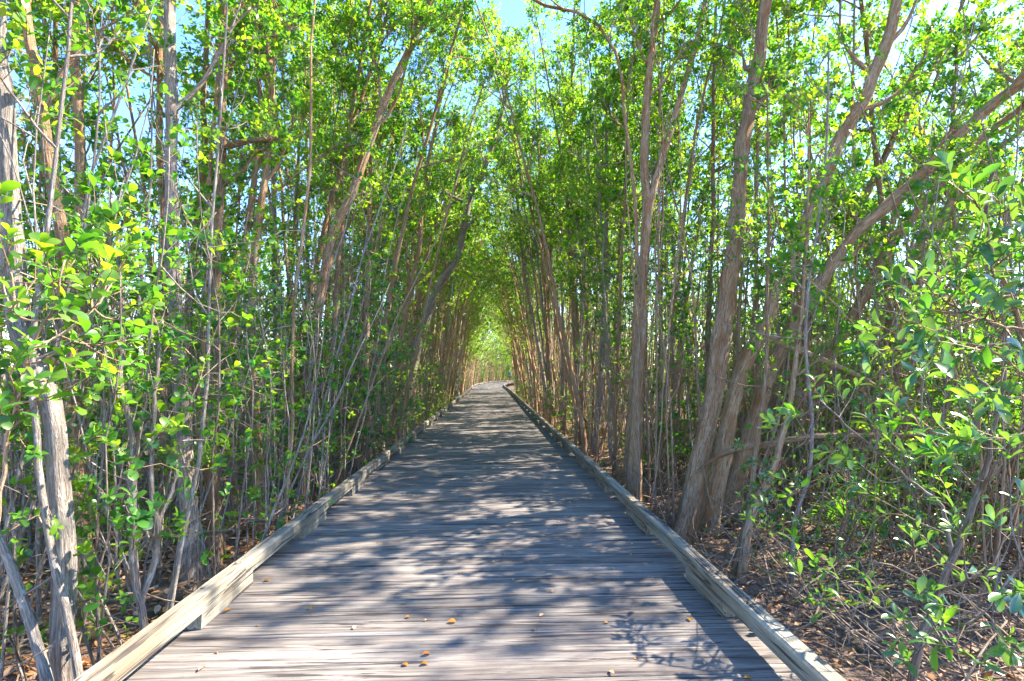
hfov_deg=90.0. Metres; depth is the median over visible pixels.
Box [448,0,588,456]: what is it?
tree
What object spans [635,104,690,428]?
tree
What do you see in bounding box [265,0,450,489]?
tree
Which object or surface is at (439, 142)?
tree
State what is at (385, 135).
tree
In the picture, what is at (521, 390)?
shrub
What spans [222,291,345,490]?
sapling
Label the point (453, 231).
tree
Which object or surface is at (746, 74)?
tree
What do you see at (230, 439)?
sapling
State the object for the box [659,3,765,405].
tree
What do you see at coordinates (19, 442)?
sapling
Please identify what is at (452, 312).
tree
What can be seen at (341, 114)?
tree
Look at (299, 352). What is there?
sapling
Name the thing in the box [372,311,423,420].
sapling
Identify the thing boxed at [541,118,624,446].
tree
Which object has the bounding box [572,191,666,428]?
sapling
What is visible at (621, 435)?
shrub
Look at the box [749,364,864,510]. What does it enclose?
shrub
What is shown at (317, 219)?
tree
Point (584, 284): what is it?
tree
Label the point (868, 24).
tree
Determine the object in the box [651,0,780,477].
tree
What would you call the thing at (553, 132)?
tree
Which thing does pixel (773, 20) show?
tree
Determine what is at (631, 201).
tree
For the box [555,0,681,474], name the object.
tree
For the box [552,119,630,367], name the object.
tree
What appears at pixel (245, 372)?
sapling
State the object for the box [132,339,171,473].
sapling
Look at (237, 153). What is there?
tree
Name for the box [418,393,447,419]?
shrub
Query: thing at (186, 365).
sapling
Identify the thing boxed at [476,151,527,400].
tree
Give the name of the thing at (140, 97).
tree
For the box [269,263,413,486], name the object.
sapling
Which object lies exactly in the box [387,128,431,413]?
tree
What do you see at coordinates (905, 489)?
thicket
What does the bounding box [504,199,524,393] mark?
tree
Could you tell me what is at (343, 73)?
tree
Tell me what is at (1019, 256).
sapling
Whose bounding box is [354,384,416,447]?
sapling
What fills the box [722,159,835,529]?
sapling
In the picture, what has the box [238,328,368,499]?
sapling
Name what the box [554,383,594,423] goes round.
shrub
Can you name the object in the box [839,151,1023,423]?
mangrove sapling
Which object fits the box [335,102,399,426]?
tree
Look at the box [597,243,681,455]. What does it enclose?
sapling
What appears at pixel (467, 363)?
tree
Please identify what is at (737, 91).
tree
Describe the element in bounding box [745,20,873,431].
tree
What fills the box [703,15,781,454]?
tree
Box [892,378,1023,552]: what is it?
shrub
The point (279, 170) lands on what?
tree
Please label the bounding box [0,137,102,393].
sapling
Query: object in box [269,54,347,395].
tree
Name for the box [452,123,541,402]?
tree
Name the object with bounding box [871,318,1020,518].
shrub
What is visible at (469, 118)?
tree
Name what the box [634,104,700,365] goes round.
tree
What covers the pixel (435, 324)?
tree
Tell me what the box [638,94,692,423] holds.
tree
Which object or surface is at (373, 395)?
shrub
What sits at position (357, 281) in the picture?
tree
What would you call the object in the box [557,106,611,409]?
tree
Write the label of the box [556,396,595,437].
shrub
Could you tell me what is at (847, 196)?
tree
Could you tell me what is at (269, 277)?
sapling
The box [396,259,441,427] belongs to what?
sapling
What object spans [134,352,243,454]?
sapling
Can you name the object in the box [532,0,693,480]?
tree
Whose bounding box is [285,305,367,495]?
sapling
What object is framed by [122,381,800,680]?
boardwalk
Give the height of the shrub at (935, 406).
1.753 m
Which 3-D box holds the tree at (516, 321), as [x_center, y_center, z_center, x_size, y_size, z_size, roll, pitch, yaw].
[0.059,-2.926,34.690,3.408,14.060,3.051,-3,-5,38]
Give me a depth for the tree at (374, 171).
14.47 m
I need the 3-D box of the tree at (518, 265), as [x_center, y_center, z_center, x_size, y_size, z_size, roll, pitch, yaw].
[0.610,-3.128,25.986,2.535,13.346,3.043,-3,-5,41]
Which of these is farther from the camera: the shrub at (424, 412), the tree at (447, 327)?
the tree at (447, 327)
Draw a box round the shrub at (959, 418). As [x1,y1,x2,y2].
[870,397,1023,491]
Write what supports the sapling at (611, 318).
on the ground at (856, 643)
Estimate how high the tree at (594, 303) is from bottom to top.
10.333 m
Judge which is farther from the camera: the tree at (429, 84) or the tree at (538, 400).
the tree at (538, 400)
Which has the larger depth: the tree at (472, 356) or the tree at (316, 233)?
the tree at (472, 356)
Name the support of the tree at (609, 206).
on the ground at (856, 643)
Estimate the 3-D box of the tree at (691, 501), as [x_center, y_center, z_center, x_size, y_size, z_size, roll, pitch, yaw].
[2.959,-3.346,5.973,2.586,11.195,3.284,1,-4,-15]
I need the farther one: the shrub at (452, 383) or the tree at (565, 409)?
the shrub at (452, 383)
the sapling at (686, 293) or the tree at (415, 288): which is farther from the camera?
the tree at (415, 288)
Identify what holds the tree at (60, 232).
on the ground at (856, 643)
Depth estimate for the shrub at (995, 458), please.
6.06 m
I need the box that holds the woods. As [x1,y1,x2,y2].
[0,0,1023,504]
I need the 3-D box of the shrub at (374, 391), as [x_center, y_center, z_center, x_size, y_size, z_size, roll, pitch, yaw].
[-2.923,1.147,9.978,1.994,2.756,1.692,-1,-4,22]
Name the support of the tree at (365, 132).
on the ground at (856, 643)
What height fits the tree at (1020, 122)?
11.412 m
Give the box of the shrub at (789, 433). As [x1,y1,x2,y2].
[757,426,895,500]
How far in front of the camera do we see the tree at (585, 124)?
11.64 m
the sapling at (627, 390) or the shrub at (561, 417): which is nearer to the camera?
the sapling at (627, 390)
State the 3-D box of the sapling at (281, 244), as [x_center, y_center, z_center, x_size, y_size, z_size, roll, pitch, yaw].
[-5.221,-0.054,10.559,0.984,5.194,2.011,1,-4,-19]
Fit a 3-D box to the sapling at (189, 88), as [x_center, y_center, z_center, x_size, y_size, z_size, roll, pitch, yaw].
[-3.495,-0.622,5.301,2.201,5.684,1.077,-2,-4,23]
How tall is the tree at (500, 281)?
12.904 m
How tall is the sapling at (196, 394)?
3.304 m
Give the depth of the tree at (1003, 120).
7.58 m
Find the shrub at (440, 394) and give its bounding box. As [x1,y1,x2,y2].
[435,380,449,400]
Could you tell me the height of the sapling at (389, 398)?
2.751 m
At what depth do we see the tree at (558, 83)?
13.54 m
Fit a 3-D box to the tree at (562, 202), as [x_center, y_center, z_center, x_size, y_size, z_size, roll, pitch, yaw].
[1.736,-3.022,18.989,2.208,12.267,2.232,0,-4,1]
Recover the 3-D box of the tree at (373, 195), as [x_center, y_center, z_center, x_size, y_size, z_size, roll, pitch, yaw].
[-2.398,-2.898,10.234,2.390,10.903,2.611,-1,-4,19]
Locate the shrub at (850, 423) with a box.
[814,391,949,475]
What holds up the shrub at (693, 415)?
on the ground at (856, 643)
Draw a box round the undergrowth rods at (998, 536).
[58,0,1023,637]
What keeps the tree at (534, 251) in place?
on the ground at (856, 643)
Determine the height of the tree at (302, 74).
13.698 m
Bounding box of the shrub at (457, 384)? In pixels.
[445,365,463,399]
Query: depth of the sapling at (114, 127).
4.59 m
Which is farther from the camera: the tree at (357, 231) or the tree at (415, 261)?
the tree at (357, 231)
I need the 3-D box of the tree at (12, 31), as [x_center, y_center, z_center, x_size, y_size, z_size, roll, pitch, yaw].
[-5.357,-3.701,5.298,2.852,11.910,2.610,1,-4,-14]
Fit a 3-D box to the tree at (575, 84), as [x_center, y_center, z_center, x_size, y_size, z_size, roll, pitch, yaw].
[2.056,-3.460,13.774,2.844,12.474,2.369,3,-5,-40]
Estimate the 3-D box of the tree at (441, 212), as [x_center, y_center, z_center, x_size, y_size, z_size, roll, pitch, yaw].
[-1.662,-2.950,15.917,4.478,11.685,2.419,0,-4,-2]
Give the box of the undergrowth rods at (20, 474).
[0,0,432,680]
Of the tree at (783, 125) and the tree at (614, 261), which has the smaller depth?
the tree at (783, 125)
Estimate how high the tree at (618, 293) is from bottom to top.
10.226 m
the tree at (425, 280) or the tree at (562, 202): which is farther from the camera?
the tree at (562, 202)
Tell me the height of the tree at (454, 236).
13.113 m
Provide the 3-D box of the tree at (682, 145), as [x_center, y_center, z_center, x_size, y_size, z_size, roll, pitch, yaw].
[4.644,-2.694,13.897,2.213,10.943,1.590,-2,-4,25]
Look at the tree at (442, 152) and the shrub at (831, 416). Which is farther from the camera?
the tree at (442, 152)
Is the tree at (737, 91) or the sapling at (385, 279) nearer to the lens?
the tree at (737, 91)
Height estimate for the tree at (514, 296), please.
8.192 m
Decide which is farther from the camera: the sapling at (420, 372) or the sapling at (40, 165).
the sapling at (420, 372)
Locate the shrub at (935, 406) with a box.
[879,383,993,503]
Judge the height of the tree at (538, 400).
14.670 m
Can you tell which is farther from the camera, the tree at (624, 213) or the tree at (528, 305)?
the tree at (528, 305)
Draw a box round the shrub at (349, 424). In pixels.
[292,324,413,488]
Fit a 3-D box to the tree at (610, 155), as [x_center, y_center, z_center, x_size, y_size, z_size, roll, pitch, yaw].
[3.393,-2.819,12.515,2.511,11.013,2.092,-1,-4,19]
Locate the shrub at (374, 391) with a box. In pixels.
[303,331,403,464]
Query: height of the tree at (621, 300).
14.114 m
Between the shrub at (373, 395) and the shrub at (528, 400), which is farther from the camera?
the shrub at (528, 400)
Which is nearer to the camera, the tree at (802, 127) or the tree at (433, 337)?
the tree at (802, 127)
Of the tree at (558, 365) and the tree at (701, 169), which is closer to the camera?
the tree at (701, 169)
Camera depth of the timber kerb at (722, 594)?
3.05 m
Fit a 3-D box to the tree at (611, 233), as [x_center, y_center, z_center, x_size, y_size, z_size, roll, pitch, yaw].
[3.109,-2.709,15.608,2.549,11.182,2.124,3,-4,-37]
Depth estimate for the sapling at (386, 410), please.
9.17 m
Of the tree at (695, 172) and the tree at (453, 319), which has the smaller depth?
the tree at (695, 172)
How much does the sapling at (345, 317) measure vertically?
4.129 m
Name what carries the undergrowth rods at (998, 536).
on the ground at (856, 643)
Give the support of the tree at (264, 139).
on the ground at (856, 643)
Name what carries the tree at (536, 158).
on the ground at (856, 643)
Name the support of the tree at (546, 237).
on the ground at (856, 643)
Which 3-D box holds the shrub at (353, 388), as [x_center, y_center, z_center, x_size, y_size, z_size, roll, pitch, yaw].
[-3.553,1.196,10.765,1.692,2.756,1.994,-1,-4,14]
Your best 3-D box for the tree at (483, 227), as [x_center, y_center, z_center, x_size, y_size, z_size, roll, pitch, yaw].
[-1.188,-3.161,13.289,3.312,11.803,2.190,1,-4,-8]
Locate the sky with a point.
(512, 11)
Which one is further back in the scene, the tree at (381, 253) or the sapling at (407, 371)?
the tree at (381, 253)
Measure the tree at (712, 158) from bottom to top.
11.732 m
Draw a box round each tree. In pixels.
[0,0,77,680]
[0,0,183,679]
[0,0,192,641]
[0,55,97,680]
[5,0,150,492]
[7,0,50,35]
[7,0,122,544]
[7,0,156,381]
[32,0,129,509]
[37,0,199,459]
[53,0,193,523]
[90,0,317,581]
[126,0,256,502]
[151,1,303,420]
[160,29,246,492]
[176,2,281,440]
[177,0,297,563]
[179,89,267,452]
[180,7,343,460]
[185,63,300,448]
[211,0,348,535]
[216,0,346,479]
[216,0,382,520]
[241,0,397,523]
[244,0,334,456]
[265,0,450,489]
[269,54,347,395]
[275,1,357,446]
[275,36,335,385]
[276,0,336,329]
[278,127,327,309]
[282,0,348,361]
[284,0,440,457]
[287,60,328,392]
[289,1,363,442]
[289,1,391,454]
[293,39,391,422]
[294,76,376,404]
[297,0,477,508]
[299,180,348,354]
[301,0,396,483]
[304,60,365,317]
[305,0,443,461]
[312,0,409,490]
[315,0,434,454]
[315,12,395,468]
[318,0,428,462]
[318,102,370,381]
[325,42,399,316]
[332,202,371,370]
[333,0,469,434]
[335,86,420,434]
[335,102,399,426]
[342,109,384,389]
[343,233,379,361]
[346,50,439,450]
[347,108,412,406]
[348,142,419,361]
[351,0,505,474]
[370,21,506,412]
[371,74,432,417]
[372,7,492,446]
[372,62,444,429]
[372,143,404,380]
[372,158,441,436]
[377,117,430,363]
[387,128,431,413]
[390,74,526,426]
[390,164,452,320]
[395,104,470,417]
[397,4,533,440]
[397,43,537,434]
[399,239,435,380]
[400,53,513,374]
[402,106,439,366]
[404,21,486,298]
[407,104,476,423]
[408,127,458,349]
[409,105,505,431]
[412,113,484,421]
[413,151,476,408]
[414,254,457,359]
[420,252,447,389]
[422,123,495,420]
[423,174,483,407]
[429,120,490,392]
[431,138,484,412]
[435,138,510,411]
[436,239,456,387]
[439,144,469,381]
[441,94,539,412]
[444,126,525,404]
[445,186,490,402]
[446,123,520,374]
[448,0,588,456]
[450,0,578,440]
[451,157,525,400]
[451,241,485,395]
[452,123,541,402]
[452,202,482,398]
[454,245,489,376]
[455,222,483,395]
[459,82,560,425]
[460,273,489,394]
[462,323,478,392]
[463,309,496,390]
[467,185,522,398]
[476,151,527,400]
[476,180,523,397]
[479,243,517,380]
[481,206,526,367]
[482,133,540,412]
[485,25,577,427]
[485,119,567,421]
[486,135,553,407]
[489,0,603,435]
[492,202,518,395]
[493,140,554,391]
[494,185,542,379]
[494,210,528,382]
[499,192,557,370]
[503,18,565,427]
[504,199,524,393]
[507,237,553,396]
[512,263,542,381]
[514,196,540,341]
[515,77,560,407]
[518,0,609,443]
[518,120,565,390]
[519,205,556,403]
[520,91,565,386]
[526,22,586,419]
[527,50,588,429]
[530,113,565,398]
[531,145,562,385]
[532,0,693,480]
[532,202,563,392]
[532,212,564,407]
[533,185,568,398]
[533,225,552,375]
[534,168,554,393]
[537,1,640,441]
[538,45,585,373]
[538,248,587,373]
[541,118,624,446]
[543,166,576,379]
[544,84,603,436]
[547,46,641,446]
[547,188,572,341]
[550,0,627,465]
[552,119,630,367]
[554,0,670,441]
[554,145,602,414]
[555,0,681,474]
[555,111,608,394]
[556,230,598,396]
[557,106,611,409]
[557,153,615,412]
[558,0,688,457]
[561,62,601,366]
[566,24,633,393]
[566,31,640,446]
[573,110,651,425]
[582,147,618,386]
[583,39,640,422]
[586,109,649,420]
[586,159,636,342]
[589,189,631,346]
[592,154,638,411]
[596,1,718,421]
[600,0,736,502]
[600,8,702,418]
[600,82,697,474]
[603,0,705,485]
[604,83,640,414]
[610,0,690,452]
[610,99,641,339]
[610,183,657,373]
[614,62,706,433]
[618,156,650,415]
[629,0,710,448]
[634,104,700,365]
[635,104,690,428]
[638,51,688,445]
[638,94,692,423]
[639,31,719,383]
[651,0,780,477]
[652,16,774,459]
[658,0,782,387]
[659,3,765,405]
[663,8,741,430]
[671,0,1023,545]
[671,5,796,377]
[685,54,759,437]
[697,0,1015,535]
[700,0,834,501]
[701,54,836,578]
[703,0,815,427]
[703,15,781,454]
[707,28,889,583]
[710,0,821,431]
[711,1,822,426]
[717,88,783,488]
[720,0,1023,526]
[728,1,879,474]
[729,0,885,509]
[736,59,860,582]
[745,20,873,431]
[746,0,990,477]
[747,1,857,461]
[768,27,1023,494]
[778,0,905,508]
[787,0,924,496]
[824,18,1023,464]
[1011,120,1023,126]
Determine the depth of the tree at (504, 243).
18.36 m
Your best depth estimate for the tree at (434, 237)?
24.16 m
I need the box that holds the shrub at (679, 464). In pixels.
[654,405,712,472]
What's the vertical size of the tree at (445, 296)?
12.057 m
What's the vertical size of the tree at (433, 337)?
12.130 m
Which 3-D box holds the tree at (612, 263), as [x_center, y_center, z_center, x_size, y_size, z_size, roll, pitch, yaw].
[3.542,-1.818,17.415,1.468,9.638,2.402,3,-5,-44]
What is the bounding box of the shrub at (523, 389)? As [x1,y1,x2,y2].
[515,377,541,405]
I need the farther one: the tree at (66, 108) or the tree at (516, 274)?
the tree at (516, 274)
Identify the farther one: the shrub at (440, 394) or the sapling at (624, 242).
the shrub at (440, 394)
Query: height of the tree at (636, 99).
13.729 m
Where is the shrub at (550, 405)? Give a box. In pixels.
[532,381,572,430]
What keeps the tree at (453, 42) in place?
on the ground at (856, 643)
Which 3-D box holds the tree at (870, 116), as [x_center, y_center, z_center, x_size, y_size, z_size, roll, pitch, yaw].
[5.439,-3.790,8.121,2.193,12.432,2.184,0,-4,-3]
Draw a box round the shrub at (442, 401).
[431,390,454,413]
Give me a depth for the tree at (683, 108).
12.29 m
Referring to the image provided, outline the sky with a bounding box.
[0,0,1023,373]
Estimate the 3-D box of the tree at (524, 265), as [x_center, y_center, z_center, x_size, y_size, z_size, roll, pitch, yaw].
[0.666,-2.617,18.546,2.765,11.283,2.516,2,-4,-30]
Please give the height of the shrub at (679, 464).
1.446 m
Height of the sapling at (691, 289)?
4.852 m
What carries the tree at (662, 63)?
on the ground at (856, 643)
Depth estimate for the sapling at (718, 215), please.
8.73 m
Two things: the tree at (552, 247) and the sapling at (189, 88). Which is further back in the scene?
the tree at (552, 247)
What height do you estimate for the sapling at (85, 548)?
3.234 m
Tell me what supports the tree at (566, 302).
on the ground at (856, 643)
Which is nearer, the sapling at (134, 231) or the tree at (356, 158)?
the sapling at (134, 231)
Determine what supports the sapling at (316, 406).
on the ground at (856, 643)
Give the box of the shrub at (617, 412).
[603,385,627,436]
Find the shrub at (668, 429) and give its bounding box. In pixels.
[646,406,691,463]
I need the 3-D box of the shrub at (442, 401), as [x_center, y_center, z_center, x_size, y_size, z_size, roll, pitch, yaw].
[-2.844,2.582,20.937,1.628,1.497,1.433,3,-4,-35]
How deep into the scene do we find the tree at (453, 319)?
21.06 m
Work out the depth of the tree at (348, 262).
22.23 m
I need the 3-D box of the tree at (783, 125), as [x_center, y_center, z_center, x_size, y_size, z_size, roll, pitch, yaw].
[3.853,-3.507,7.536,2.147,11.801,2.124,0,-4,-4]
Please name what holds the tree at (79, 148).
on the ground at (856, 643)
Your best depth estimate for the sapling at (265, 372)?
3.79 m
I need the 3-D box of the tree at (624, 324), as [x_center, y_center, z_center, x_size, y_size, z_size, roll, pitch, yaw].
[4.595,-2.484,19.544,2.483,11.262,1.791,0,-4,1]
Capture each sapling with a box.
[0,23,206,608]
[0,49,212,603]
[0,110,143,647]
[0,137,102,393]
[0,144,88,493]
[0,159,188,665]
[0,180,163,519]
[0,205,229,680]
[0,242,258,572]
[0,354,117,496]
[1,261,149,553]
[3,0,144,572]
[3,129,46,347]
[8,135,270,617]
[14,68,54,218]
[21,173,118,387]
[21,204,147,541]
[31,309,156,480]
[40,274,165,535]
[58,262,260,520]
[59,146,261,640]
[68,22,274,546]
[82,215,282,585]
[87,121,302,588]
[92,311,153,516]
[94,306,169,490]
[120,316,243,470]
[125,261,170,453]
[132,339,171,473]
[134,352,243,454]
[141,235,317,554]
[151,232,299,538]
[153,96,254,513]
[171,303,239,487]
[182,241,290,476]
[183,246,323,560]
[183,263,319,505]
[191,302,303,471]
[192,236,337,532]
[200,269,381,527]
[204,298,380,526]
[213,120,333,501]
[222,228,320,497]
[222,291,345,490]
[232,225,285,345]
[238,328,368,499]
[242,326,303,456]
[263,134,426,497]
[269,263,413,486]
[270,162,397,481]
[280,211,374,465]
[281,248,361,463]
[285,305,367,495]
[297,375,385,468]
[298,308,349,448]
[323,301,412,436]
[327,263,388,457]
[328,218,421,456]
[336,332,420,466]
[338,291,426,446]
[354,354,421,448]
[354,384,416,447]
[355,196,415,429]
[360,247,403,439]
[369,344,422,429]
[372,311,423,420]
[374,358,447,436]
[385,320,434,428]
[389,310,431,435]
[389,329,440,420]
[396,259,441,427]
[559,216,615,450]
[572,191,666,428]
[576,255,679,476]
[590,256,630,452]
[593,279,667,451]
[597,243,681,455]
[612,221,744,487]
[649,132,783,452]
[651,157,764,447]
[651,198,751,434]
[691,169,782,435]
[691,280,783,415]
[710,69,875,519]
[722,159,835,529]
[738,360,1023,680]
[745,185,848,495]
[746,161,877,480]
[771,0,998,552]
[825,181,1022,517]
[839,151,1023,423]
[850,149,1023,578]
[904,146,1023,421]
[966,180,1023,266]
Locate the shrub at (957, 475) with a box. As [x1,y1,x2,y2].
[849,364,1023,604]
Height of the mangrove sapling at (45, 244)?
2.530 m
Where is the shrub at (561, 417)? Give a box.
[548,396,574,428]
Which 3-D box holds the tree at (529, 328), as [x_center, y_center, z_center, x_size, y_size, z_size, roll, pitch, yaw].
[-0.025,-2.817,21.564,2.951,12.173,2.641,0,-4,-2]
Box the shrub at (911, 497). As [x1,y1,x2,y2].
[837,376,1012,576]
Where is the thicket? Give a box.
[515,99,1023,610]
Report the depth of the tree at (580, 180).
18.84 m
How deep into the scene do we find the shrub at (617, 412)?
12.64 m
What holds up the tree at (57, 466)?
on the ground at (856, 643)
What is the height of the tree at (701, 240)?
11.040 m
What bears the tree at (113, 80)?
on the ground at (856, 643)
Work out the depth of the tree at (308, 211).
12.50 m
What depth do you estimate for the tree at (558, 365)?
25.71 m
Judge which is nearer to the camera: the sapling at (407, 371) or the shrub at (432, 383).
the sapling at (407, 371)
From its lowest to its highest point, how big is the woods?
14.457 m
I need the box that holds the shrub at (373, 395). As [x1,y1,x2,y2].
[294,319,424,483]
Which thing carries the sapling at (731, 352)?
on the ground at (856, 643)
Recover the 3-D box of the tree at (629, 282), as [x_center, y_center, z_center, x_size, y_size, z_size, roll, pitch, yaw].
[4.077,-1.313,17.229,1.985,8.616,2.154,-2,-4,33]
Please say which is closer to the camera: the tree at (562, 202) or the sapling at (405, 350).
the sapling at (405, 350)
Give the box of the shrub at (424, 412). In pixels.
[409,396,433,425]
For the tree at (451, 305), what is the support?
on the ground at (856, 643)
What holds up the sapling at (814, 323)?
on the ground at (856, 643)
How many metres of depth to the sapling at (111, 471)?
4.86 m
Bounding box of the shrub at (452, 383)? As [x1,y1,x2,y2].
[447,368,461,398]
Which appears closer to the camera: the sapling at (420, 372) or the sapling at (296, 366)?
the sapling at (296, 366)
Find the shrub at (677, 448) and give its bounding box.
[621,372,726,494]
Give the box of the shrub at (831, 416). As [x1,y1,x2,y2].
[814,412,902,503]
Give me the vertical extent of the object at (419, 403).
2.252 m
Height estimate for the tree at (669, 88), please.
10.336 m
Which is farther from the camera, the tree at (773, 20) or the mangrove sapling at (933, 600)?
the tree at (773, 20)
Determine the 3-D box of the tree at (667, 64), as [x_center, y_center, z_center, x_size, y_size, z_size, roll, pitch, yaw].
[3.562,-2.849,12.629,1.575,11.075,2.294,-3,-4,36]
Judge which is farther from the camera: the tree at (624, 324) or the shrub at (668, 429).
the tree at (624, 324)
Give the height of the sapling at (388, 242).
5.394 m
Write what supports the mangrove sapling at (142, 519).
on the ground at (856, 643)
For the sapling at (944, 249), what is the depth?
4.26 m
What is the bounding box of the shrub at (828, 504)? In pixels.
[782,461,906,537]
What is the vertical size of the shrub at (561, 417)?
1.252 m
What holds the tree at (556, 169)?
on the ground at (856, 643)
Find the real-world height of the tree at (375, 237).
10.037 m
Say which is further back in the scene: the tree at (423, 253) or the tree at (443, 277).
the tree at (423, 253)
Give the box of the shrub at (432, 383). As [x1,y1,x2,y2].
[419,362,449,405]
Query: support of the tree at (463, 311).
on the ground at (856, 643)
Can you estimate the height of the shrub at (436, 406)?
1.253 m
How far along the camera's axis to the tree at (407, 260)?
15.96 m
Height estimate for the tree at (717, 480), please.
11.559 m
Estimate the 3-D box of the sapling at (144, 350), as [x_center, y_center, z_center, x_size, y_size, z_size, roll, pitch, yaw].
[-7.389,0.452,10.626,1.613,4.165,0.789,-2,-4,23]
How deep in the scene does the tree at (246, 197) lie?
10.87 m
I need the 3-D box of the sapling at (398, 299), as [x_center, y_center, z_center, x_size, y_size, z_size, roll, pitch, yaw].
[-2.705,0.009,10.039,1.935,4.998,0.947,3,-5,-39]
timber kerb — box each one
[73,380,513,680]
[504,380,845,680]
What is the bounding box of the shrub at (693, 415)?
[661,391,733,467]
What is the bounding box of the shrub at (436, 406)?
[428,395,450,412]
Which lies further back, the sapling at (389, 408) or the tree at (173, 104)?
the sapling at (389, 408)
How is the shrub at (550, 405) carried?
on the ground at (856, 643)
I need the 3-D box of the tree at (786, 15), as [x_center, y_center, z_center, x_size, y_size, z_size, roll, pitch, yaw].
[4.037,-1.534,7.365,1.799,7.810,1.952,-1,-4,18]
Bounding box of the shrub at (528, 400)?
[518,393,533,408]
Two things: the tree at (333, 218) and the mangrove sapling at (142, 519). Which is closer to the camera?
the mangrove sapling at (142, 519)
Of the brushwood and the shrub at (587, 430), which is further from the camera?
the shrub at (587, 430)
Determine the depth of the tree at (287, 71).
7.30 m
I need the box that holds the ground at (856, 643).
[0,375,1023,680]
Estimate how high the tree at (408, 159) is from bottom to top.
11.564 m
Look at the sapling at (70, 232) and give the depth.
6.74 m
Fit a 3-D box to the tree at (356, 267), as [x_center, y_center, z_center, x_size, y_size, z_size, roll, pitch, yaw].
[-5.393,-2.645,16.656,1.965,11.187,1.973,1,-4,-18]
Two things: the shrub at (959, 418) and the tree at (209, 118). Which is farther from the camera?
the tree at (209, 118)
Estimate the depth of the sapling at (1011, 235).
5.49 m
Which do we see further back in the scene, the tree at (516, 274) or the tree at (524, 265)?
the tree at (516, 274)
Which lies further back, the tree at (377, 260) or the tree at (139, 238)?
the tree at (377, 260)
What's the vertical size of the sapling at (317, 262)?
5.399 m
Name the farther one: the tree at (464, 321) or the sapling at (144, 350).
the tree at (464, 321)
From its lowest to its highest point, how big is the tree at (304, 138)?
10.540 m
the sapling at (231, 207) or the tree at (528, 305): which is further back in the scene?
the tree at (528, 305)
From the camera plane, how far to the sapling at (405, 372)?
12.46 m
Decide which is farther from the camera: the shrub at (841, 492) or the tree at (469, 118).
the tree at (469, 118)
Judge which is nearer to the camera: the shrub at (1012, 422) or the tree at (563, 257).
the shrub at (1012, 422)
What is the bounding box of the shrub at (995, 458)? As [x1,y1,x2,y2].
[917,411,1023,526]
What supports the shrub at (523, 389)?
on the ground at (856, 643)
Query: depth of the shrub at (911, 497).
4.56 m
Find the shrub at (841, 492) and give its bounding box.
[730,377,893,586]
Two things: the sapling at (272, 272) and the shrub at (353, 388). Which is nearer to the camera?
the sapling at (272, 272)
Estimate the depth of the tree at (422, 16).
7.43 m
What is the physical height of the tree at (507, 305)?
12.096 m
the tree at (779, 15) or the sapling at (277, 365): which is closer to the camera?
the sapling at (277, 365)
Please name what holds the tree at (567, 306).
on the ground at (856, 643)
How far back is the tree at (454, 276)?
21.09 m
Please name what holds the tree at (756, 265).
on the ground at (856, 643)
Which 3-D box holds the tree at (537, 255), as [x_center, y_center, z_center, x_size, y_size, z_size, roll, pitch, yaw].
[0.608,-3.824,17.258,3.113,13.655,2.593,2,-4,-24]
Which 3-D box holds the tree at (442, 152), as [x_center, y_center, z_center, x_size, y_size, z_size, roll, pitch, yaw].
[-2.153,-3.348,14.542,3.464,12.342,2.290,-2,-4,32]
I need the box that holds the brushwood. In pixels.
[0,418,1023,680]
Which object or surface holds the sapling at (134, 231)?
on the ground at (856, 643)
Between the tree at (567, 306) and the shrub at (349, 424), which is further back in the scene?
the tree at (567, 306)
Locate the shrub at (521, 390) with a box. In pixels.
[513,382,528,401]
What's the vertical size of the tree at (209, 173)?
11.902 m
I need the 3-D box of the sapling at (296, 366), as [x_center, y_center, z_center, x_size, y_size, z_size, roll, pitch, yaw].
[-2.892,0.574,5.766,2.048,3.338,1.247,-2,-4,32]
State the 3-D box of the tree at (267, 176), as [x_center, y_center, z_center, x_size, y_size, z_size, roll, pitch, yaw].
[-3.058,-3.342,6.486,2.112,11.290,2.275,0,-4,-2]
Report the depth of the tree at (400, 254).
21.67 m
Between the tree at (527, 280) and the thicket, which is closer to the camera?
the thicket
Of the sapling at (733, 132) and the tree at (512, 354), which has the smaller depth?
the sapling at (733, 132)
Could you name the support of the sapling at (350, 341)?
on the ground at (856, 643)
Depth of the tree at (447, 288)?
24.79 m
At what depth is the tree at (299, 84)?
9.18 m
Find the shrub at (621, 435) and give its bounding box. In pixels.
[617,412,688,481]
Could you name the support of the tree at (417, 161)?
on the ground at (856, 643)
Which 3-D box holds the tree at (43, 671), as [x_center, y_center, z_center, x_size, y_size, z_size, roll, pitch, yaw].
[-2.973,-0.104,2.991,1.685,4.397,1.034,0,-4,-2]
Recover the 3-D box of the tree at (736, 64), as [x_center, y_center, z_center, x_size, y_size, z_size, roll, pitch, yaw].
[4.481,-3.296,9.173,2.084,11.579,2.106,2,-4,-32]
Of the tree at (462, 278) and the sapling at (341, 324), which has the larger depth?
the tree at (462, 278)
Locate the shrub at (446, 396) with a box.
[435,386,459,406]
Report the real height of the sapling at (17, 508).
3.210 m
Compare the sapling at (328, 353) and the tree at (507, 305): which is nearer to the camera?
the sapling at (328, 353)
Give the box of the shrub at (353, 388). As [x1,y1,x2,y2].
[294,329,382,448]
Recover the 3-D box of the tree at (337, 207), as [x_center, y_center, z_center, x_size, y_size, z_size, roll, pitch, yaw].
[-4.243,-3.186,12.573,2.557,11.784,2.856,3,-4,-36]
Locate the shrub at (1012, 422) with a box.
[939,363,1023,516]
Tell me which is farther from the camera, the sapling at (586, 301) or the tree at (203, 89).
the sapling at (586, 301)

